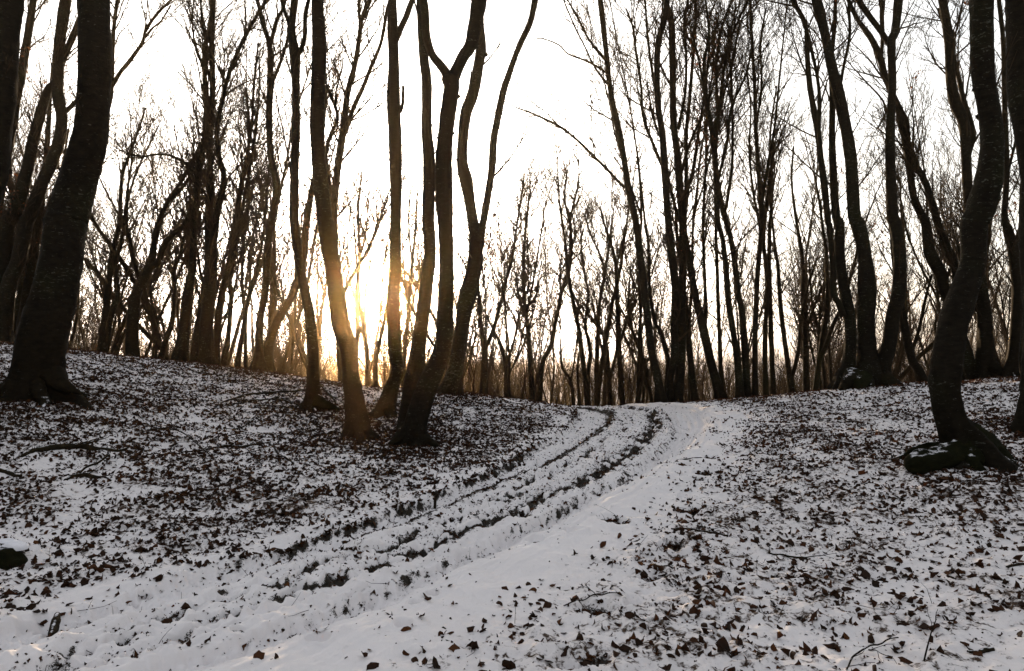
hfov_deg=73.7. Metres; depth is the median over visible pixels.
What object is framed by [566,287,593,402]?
bare tree
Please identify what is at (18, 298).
bare tree
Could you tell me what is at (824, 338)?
bare tree
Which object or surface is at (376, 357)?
bare tree
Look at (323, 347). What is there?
bare tree
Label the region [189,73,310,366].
bare tree
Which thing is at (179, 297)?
bare tree
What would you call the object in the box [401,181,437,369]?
bare tree
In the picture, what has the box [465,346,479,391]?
bare tree
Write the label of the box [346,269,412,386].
bare tree
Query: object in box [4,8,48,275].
bare tree
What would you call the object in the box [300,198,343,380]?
bare tree
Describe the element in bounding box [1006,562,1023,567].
fallen branch
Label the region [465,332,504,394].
bare tree
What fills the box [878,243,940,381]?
bare tree
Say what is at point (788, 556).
fallen branch
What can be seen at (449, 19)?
sky
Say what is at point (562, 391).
wood
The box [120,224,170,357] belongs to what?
bare tree
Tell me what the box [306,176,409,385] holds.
bare tree
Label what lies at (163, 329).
bare tree
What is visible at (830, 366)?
bare tree
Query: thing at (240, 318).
bare tree
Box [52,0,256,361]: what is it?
bare tree
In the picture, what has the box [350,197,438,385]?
bare tree
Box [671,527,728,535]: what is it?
fallen branch
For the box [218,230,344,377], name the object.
bare tree
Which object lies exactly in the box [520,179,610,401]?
bare tree
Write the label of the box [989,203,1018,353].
bare tree
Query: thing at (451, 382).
beech tree
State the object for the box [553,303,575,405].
bare tree
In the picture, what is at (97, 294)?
bare tree
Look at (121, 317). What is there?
bare tree
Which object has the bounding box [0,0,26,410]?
beech tree
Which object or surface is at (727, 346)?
bare tree
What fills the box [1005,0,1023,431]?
beech tree
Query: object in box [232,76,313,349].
bare tree
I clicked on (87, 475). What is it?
fallen branch
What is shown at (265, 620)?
track
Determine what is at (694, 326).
bare tree
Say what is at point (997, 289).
bare tree
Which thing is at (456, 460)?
twig litter
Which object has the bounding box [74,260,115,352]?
bare tree
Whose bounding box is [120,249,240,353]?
bare tree
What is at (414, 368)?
beech tree
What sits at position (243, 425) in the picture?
fallen branch
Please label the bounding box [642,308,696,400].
bare tree
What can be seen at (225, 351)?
bare tree
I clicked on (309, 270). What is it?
bare tree
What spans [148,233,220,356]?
bare tree
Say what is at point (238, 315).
bare tree
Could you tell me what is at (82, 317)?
bare tree
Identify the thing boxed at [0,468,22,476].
fallen branch
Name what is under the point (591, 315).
bare tree
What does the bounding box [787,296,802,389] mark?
bare tree
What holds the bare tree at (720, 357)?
on the ground
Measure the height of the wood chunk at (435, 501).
0.151 m
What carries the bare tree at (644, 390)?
on the ground
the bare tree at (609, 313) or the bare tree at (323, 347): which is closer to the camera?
the bare tree at (609, 313)
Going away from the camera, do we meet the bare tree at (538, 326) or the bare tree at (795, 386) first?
the bare tree at (795, 386)
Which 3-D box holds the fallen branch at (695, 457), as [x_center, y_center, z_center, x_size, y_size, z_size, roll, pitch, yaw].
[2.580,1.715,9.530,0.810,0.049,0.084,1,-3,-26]
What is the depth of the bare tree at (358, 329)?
25.98 m
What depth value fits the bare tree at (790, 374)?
21.92 m
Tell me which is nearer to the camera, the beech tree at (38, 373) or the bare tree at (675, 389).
the beech tree at (38, 373)
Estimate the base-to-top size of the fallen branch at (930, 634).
0.291 m
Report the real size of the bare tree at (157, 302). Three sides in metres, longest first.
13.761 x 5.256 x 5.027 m
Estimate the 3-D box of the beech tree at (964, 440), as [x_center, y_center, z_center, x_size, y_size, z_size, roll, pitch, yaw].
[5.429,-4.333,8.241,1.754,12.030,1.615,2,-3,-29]
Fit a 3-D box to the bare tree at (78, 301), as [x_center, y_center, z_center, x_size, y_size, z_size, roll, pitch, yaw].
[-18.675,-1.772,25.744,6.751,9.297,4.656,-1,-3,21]
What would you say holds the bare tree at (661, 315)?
on the ground
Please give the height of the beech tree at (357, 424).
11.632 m
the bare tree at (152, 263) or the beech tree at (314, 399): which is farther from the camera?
the bare tree at (152, 263)
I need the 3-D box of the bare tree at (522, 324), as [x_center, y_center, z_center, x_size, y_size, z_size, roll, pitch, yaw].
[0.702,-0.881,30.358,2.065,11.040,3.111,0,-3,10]
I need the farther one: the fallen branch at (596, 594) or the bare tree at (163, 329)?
the bare tree at (163, 329)
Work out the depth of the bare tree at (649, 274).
21.14 m
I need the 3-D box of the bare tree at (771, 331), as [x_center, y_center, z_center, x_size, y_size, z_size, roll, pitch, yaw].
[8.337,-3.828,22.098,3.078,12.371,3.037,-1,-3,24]
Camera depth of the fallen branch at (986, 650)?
3.85 m
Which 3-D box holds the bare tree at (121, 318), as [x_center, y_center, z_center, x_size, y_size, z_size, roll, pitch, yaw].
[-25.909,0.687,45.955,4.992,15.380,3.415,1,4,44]
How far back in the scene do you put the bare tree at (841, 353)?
30.62 m
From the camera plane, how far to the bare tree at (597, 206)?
24.16 m
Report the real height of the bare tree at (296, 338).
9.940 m
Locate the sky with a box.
[4,0,1019,363]
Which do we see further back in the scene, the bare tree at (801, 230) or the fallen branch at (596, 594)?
the bare tree at (801, 230)
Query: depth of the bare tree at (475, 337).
21.22 m
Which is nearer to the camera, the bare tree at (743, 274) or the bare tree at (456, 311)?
the bare tree at (456, 311)
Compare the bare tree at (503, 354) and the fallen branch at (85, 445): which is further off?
the bare tree at (503, 354)
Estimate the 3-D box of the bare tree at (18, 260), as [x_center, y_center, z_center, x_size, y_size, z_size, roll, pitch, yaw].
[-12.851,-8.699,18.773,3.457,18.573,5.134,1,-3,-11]
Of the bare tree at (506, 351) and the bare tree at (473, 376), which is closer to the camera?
the bare tree at (506, 351)
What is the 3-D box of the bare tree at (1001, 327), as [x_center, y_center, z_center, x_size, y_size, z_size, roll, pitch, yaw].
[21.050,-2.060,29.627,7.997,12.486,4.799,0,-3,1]
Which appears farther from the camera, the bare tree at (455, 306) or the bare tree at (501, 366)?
the bare tree at (501, 366)
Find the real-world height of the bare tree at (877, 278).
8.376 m
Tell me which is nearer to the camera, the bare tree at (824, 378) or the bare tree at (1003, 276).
the bare tree at (824, 378)
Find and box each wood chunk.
[48,612,60,634]
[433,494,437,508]
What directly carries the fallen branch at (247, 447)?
on the ground
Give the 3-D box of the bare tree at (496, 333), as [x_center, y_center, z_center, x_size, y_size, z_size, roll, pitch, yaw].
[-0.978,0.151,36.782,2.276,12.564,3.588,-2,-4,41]
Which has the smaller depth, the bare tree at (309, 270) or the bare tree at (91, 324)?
the bare tree at (309, 270)
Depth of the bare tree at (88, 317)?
27.95 m
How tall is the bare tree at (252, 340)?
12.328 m
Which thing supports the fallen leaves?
on the ground
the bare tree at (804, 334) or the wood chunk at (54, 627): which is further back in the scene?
the bare tree at (804, 334)
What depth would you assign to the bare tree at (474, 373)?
27.04 m
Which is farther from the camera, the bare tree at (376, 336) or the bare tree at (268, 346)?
the bare tree at (376, 336)
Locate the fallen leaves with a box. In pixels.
[0,340,1023,670]
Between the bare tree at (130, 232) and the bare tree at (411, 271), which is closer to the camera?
the bare tree at (411, 271)
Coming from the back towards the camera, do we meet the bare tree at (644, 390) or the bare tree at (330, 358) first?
the bare tree at (330, 358)
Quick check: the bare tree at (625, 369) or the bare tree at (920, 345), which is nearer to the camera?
the bare tree at (920, 345)
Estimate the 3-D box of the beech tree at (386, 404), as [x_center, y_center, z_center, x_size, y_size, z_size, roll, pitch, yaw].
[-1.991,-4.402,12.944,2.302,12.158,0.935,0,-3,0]
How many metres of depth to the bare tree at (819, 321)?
22.08 m
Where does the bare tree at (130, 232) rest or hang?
on the ground
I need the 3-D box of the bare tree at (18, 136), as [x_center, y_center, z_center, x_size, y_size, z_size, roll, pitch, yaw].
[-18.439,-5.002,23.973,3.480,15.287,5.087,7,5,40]
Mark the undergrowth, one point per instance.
(627, 378)
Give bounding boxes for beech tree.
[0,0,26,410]
[0,0,112,410]
[231,0,335,370]
[257,0,339,412]
[310,0,378,442]
[368,0,413,418]
[388,0,486,446]
[396,0,438,429]
[420,0,571,395]
[738,0,955,390]
[866,0,1007,379]
[890,0,1023,474]
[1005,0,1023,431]
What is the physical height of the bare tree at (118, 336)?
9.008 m
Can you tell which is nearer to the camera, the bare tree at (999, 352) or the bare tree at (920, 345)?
the bare tree at (920, 345)
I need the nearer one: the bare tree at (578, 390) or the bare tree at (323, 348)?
the bare tree at (578, 390)
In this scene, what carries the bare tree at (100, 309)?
on the ground
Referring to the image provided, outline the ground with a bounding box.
[0,343,1023,670]
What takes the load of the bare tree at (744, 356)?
on the ground
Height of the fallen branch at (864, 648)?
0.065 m
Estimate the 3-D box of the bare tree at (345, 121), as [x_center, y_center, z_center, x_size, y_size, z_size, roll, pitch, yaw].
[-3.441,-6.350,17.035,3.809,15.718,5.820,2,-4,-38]
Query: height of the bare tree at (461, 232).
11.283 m
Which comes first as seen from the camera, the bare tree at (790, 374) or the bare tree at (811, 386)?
the bare tree at (790, 374)
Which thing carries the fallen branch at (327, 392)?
on the ground
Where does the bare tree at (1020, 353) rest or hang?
on the ground
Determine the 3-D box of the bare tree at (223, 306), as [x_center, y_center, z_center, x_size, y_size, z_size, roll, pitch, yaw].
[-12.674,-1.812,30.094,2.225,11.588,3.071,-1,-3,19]
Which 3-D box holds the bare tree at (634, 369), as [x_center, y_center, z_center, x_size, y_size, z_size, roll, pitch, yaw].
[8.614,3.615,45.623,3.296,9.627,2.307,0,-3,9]
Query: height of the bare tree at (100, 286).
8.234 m
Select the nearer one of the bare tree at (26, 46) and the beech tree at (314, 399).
the beech tree at (314, 399)
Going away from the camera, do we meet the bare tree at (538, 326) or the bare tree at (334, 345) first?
the bare tree at (334, 345)
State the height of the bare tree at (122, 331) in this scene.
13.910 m
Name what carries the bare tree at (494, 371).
on the ground
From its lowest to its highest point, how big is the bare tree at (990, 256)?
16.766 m
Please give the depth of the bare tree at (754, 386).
20.89 m
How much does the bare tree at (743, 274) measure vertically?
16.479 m
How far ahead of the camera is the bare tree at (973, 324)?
37.28 m
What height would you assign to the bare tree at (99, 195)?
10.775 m
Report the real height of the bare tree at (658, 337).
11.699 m
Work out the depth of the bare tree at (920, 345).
31.20 m
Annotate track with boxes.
[0,402,714,670]
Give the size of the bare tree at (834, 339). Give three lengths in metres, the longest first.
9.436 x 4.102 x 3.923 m
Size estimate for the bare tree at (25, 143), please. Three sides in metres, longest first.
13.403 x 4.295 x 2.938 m
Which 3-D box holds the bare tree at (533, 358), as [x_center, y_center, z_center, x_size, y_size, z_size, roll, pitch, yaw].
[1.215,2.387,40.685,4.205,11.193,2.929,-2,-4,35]
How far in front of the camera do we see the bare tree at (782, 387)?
43.17 m
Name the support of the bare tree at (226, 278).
on the ground
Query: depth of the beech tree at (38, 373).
10.07 m
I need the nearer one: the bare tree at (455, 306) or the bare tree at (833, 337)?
the bare tree at (833, 337)
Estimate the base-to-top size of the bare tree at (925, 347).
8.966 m
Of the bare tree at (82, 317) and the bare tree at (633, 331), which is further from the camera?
the bare tree at (82, 317)
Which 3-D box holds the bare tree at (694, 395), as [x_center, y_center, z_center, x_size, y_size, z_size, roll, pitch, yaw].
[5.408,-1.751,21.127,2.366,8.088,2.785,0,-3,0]
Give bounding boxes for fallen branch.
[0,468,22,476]
[17,429,131,457]
[63,452,118,480]
[65,466,106,479]
[81,386,112,397]
[131,403,210,454]
[181,436,293,464]
[212,399,263,434]
[224,389,300,408]
[320,384,341,403]
[563,583,619,605]
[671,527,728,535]
[675,456,714,461]
[768,547,834,558]
[846,634,898,669]
[923,607,937,660]
[967,647,994,653]
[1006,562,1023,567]
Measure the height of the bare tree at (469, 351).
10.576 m
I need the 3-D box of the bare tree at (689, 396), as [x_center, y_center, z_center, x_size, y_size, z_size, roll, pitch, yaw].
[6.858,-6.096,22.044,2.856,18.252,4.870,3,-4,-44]
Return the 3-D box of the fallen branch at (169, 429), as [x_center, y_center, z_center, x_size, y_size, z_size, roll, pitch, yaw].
[-4.650,1.244,9.123,0.691,0.657,1.772,3,-4,-44]
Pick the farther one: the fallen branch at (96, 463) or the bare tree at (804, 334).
the bare tree at (804, 334)
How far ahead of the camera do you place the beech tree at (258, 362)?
17.75 m
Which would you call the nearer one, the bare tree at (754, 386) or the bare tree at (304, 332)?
the bare tree at (754, 386)
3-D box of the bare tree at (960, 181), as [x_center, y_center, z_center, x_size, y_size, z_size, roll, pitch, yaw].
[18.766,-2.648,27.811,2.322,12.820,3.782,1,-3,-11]
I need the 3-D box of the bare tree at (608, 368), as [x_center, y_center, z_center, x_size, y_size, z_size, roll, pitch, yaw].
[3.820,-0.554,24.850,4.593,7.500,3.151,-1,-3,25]
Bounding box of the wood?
[96,313,1005,405]
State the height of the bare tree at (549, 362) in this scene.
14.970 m
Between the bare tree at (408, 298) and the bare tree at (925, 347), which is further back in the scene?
the bare tree at (925, 347)
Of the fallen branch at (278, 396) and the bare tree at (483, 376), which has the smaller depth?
the fallen branch at (278, 396)
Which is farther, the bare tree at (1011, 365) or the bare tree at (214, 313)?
the bare tree at (214, 313)
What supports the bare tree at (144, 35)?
on the ground
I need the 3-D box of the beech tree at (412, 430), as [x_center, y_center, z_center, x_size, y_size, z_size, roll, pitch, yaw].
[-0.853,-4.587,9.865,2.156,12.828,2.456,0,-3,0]
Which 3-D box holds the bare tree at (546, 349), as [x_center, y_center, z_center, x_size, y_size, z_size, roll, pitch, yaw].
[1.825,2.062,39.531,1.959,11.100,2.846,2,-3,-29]
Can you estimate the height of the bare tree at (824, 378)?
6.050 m
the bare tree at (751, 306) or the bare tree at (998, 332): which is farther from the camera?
the bare tree at (998, 332)
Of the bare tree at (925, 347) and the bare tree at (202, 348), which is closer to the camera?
the bare tree at (202, 348)
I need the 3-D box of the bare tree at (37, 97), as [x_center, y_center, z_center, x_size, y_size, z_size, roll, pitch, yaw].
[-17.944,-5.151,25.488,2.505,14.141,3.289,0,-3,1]
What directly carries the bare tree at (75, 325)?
on the ground
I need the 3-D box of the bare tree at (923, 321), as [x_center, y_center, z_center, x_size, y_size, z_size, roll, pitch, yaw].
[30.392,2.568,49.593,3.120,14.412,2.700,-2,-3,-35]
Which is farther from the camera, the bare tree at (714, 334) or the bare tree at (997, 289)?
the bare tree at (714, 334)
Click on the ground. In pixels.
(548, 559)
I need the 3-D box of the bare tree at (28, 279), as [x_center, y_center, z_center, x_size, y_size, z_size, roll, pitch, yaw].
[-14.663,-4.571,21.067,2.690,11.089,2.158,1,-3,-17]
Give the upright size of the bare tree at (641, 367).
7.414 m
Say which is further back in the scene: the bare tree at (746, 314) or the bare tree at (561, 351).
the bare tree at (746, 314)
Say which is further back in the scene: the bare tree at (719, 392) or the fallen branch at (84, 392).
the bare tree at (719, 392)
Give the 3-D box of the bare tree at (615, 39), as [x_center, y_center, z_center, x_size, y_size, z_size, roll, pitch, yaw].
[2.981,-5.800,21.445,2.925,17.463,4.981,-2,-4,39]
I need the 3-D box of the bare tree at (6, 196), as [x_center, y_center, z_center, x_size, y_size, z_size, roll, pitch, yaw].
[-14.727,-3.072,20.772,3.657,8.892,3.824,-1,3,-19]
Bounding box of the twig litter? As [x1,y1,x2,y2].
[0,348,1023,670]
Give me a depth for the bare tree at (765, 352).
21.39 m
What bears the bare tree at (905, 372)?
on the ground
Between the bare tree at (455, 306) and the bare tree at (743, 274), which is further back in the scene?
the bare tree at (743, 274)
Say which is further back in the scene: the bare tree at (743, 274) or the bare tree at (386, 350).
the bare tree at (386, 350)
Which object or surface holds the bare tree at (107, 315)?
on the ground
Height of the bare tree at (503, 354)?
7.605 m
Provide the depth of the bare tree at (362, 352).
42.74 m
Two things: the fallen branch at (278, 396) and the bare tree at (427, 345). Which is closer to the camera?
the fallen branch at (278, 396)
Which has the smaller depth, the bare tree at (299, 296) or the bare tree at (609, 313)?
the bare tree at (609, 313)
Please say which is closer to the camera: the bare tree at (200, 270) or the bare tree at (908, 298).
the bare tree at (200, 270)
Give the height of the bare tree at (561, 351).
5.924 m
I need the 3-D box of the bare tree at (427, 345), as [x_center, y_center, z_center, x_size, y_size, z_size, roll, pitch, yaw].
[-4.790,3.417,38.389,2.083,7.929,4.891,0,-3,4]
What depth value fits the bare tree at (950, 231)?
22.86 m
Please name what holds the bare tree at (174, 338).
on the ground
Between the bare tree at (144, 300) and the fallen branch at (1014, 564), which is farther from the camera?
the bare tree at (144, 300)
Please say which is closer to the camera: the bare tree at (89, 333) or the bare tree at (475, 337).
the bare tree at (475, 337)
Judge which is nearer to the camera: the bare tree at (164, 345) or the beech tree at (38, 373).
the beech tree at (38, 373)
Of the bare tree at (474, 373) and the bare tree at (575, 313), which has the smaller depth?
the bare tree at (575, 313)
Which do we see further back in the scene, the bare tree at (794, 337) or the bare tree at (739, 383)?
the bare tree at (794, 337)
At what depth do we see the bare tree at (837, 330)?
42.65 m
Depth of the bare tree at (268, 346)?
17.88 m
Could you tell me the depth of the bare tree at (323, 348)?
48.98 m
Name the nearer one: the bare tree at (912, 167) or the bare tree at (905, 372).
the bare tree at (912, 167)
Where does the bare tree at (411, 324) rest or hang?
on the ground
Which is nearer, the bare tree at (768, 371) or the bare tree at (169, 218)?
the bare tree at (169, 218)
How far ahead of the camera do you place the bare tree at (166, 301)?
22.16 m
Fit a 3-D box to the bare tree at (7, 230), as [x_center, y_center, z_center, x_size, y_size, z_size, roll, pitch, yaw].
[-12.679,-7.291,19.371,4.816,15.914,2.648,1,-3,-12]
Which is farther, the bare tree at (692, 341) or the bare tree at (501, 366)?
the bare tree at (501, 366)
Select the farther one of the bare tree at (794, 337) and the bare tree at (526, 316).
the bare tree at (794, 337)
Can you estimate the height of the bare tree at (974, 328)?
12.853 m
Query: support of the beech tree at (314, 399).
on the ground
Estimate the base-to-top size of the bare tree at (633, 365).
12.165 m
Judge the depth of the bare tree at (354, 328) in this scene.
31.34 m
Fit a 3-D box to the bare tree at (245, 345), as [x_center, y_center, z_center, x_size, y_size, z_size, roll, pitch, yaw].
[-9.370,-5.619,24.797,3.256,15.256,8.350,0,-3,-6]
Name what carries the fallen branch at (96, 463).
on the ground
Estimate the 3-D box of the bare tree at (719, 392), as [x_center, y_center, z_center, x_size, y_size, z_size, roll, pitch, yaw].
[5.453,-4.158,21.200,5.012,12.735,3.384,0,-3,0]
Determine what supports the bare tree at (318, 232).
on the ground
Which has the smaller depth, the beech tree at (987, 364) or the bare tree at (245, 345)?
the beech tree at (987, 364)
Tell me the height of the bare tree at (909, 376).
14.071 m
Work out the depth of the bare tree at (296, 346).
37.92 m
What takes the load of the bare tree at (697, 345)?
on the ground
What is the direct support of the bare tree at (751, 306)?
on the ground
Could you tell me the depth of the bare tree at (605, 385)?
25.87 m
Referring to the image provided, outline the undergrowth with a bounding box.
[69,292,1007,405]
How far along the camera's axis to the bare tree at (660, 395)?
19.46 m
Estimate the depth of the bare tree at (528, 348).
24.06 m
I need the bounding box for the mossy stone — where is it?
[0,538,29,569]
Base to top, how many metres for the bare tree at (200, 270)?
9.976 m
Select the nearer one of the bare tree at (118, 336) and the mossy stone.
the mossy stone
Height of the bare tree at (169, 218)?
11.693 m
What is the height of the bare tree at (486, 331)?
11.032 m
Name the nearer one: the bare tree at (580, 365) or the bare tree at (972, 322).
the bare tree at (972, 322)
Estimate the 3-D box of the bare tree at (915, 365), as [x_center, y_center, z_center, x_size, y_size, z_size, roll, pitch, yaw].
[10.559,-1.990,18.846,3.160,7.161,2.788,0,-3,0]
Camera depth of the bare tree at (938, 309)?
22.38 m
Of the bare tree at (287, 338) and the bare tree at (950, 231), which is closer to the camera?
the bare tree at (950, 231)
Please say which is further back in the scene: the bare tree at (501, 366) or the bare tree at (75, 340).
the bare tree at (501, 366)
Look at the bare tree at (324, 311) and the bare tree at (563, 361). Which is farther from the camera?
the bare tree at (563, 361)
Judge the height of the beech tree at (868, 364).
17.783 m
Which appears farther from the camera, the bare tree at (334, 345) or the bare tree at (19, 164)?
the bare tree at (334, 345)
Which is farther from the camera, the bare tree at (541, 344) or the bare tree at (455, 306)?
the bare tree at (455, 306)
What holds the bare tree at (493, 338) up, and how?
on the ground
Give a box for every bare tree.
[0,0,57,241]
[0,0,127,342]
[0,0,129,284]
[0,135,99,289]
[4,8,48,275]
[5,11,76,338]
[7,33,72,203]
[7,124,37,292]
[7,177,114,311]
[7,197,106,347]
[11,34,173,359]
[12,22,52,243]
[12,80,67,180]
[12,147,145,298]
[14,61,76,333]
[26,137,142,352]
[48,0,219,209]
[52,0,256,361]
[66,46,195,352]
[70,271,94,347]
[70,274,122,353]
[70,303,116,349]
[71,44,291,320]
[71,295,97,348]
[74,178,147,348]
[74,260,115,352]
[82,206,124,344]
[82,208,126,348]
[83,96,216,353]
[83,274,172,356]
[85,164,191,357]
[92,234,143,353]
[95,153,238,353]
[105,40,223,347]
[105,145,172,354]
[110,251,143,354]
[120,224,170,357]
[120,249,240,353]
[125,58,249,355]
[130,63,262,332]
[141,164,215,358]
[143,0,310,363]
[143,211,228,342]
[144,54,265,355]
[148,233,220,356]
[174,10,309,365]
[184,3,310,364]
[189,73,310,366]
[194,194,247,364]
[217,0,302,367]
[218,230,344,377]
[220,130,286,359]
[227,0,351,364]
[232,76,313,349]
[238,226,267,366]
[240,176,345,363]
[243,141,305,367]
[251,186,347,371]
[263,7,369,370]
[263,94,341,373]
[272,0,422,382]
[276,32,354,371]
[280,258,327,374]
[282,112,373,374]
[291,261,333,379]
[297,310,335,377]
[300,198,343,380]
[302,125,389,360]
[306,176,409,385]
[312,262,331,371]
[313,201,380,383]
[314,283,411,386]
[322,306,335,380]
[339,154,473,369]
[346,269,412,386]
[349,161,421,386]
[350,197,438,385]
[359,107,434,382]
[369,291,457,380]
[373,139,456,387]
[383,202,438,366]
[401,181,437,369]
[406,329,435,365]
[410,230,502,391]
[428,245,488,379]
[432,208,502,385]
[433,273,491,391]
[434,111,567,394]
[435,218,479,390]
[437,177,528,390]
[454,143,571,402]
[459,150,513,393]
[460,0,668,402]
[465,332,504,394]
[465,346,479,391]
[466,130,575,399]
[467,314,517,395]
[471,108,586,396]
[473,239,514,393]
[473,268,519,391]
[474,205,558,396]
[476,316,521,395]
[489,266,522,397]
[498,82,630,400]
[499,329,520,394]
[510,202,550,396]
[512,290,587,405]
[512,291,569,400]
[513,331,537,397]
[515,245,556,398]
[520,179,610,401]
[525,125,610,392]
[529,253,604,405]
[532,64,601,405]
[536,292,563,397]
[552,137,660,401]
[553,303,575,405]
[554,128,669,405]
[554,250,627,405]
[558,0,668,402]
[558,193,669,402]
[562,223,670,405]
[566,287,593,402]
[568,0,776,401]
[576,235,678,402]
[582,92,663,405]
[594,203,653,395]
[597,81,672,391]
[610,1,748,398]
[610,212,669,402]
[612,273,635,403]
[623,323,652,403]
[624,262,670,403]
[631,198,732,374]
[636,237,686,403]
[639,0,780,397]
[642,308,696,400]
[644,271,723,398]
[647,138,720,400]
[649,0,786,400]
[652,270,710,395]
[656,0,785,386]
[659,251,786,399]
[671,0,772,396]
[686,246,746,399]
[700,0,817,395]
[707,131,814,366]
[712,294,816,393]
[722,184,762,397]
[724,36,811,394]
[731,107,850,391]
[731,244,768,390]
[734,102,810,395]
[738,173,856,382]
[750,112,880,390]
[751,346,802,393]
[761,229,847,388]
[771,208,856,383]
[773,35,844,390]
[773,284,856,392]
[774,121,887,389]
[776,206,957,385]
[776,334,840,390]
[785,108,931,389]
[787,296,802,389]
[790,225,850,381]
[811,0,975,380]
[828,254,856,383]
[837,135,949,381]
[845,208,922,348]
[850,234,926,381]
[852,27,961,321]
[852,238,915,380]
[861,141,1016,379]
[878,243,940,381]
[880,235,959,376]
[884,236,999,381]
[907,131,1012,334]
[909,277,936,368]
[916,140,1015,361]
[916,311,934,374]
[931,130,1009,349]
[934,314,1005,364]
[942,0,1022,375]
[945,209,975,346]
[951,0,1019,312]
[968,322,976,349]
[969,211,1002,328]
[973,147,1021,372]
[974,282,1008,361]
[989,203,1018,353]
[989,249,1010,301]
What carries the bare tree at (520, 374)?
on the ground

